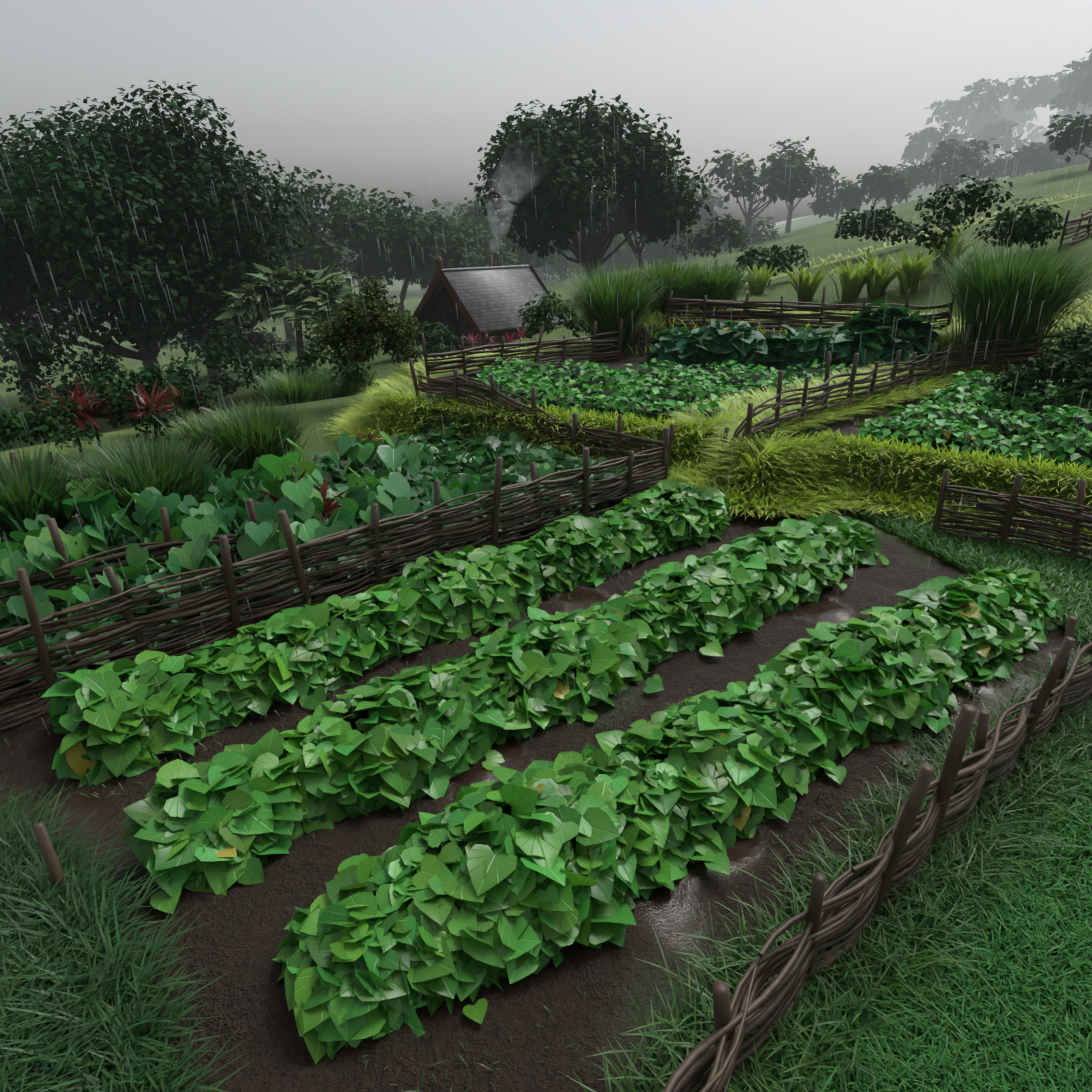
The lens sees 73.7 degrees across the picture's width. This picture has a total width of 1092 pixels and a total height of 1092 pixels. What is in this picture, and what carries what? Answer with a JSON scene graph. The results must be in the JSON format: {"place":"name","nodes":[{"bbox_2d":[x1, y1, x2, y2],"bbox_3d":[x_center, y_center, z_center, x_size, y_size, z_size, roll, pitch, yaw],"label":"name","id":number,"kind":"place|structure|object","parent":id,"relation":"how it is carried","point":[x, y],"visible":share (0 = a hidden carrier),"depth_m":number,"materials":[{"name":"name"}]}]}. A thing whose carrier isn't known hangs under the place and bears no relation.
{"place":"outdoors","nodes":[
{"label":"outdoors","id":0,"kind":"place"},
{"bbox_2d":[426,286,549,348],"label":"hut walls","id":1,"kind":"structure","parent":0,"point":[444,309],"depth_m":28.54,"materials":[{"name":"brown wood"}]},
{"bbox_2d":[418,265,565,333],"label":"roof","id":2,"kind":"structure","parent":1,"relation":"on","point":[493,299],"depth_m":28.41,"materials":[{"name":"grey tile"}]},
{"bbox_2d":[488,132,546,251],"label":"smoke","id":3,"kind":"object","parent":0,"point":[510,190],"depth_m":29.32,"materials":[{"name":"grey"}]},
{"bbox_2d":[0,161,1091,1091],"bbox_3d":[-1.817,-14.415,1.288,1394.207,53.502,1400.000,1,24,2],"label":"ground","id":4,"kind":"structure","parent":0,"point":[579,989],"depth_m":4.24,"materials":[{"name":"brown soil"}]},
{"bbox_2d":[27,326,545,520],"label":"red-leaved plants","id":5,"kind":"object","parent":4,"relation":"on","point":[87,412],"depth_m":10.78,"materials":[{"name":"red plant"}]},
{"bbox_2d":[0,421,619,691],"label":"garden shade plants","id":6,"kind":"object","parent":4,"relation":"on","point":[360,576],"depth_m":7.26,"materials":[{"name":"green plant"}]},
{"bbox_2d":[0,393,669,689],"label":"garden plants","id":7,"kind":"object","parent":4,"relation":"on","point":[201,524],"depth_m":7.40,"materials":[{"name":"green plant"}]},
{"bbox_2d":[410,255,564,350],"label":"roof timber trim","id":8,"kind":"structure","parent":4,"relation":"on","point":[439,276],"depth_m":27.50,"materials":[{"name":"brown wood"}]},
{"bbox_2d":[0,193,1091,1091],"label":"grass","id":9,"kind":"structure","parent":4,"relation":"on","point":[74,993],"depth_m":3.57,"materials":[{"name":"green plant"}]},
{"bbox_2d":[0,208,1091,1091],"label":"wattle fences","id":10,"kind":"object","parent":4,"relation":"on","point":[830,912],"visible":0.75,"depth_m":6.15,"materials":[{"name":"brown wood"}]},
{"bbox_2d":[0,224,1091,548],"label":"tall grass","id":11,"kind":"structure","parent":4,"relation":"on","point":[1016,294],"depth_m":13.17,"materials":[{"name":"green plant"}]},
{"bbox_2d":[42,478,1063,1063],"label":"sweet potato plants","id":12,"kind":"object","parent":4,"relation":"on","point":[472,888],"visible":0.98,"depth_m":4.62,"materials":[{"name":"green plant"}]},
{"bbox_2d":[70,319,1091,852],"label":"shade plants","id":13,"kind":"object","parent":4,"relation":"on","point":[756,377],"visible":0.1,"depth_m":11.36,"materials":[{"name":"green plant"}]},
{"bbox_2d":[458,300,1091,467],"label":"leafy crop plants","id":14,"kind":"object","parent":4,"relation":"on","point":[734,346],"visible":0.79,"depth_m":12.30,"materials":[{"name":"green plant"}]},
{"bbox_2d":[0,0,1091,226],"label":"sky","id":15,"kind":"structure","parent":0,"point":[397,96],"materials":[{"name":"grey"}]}
]}

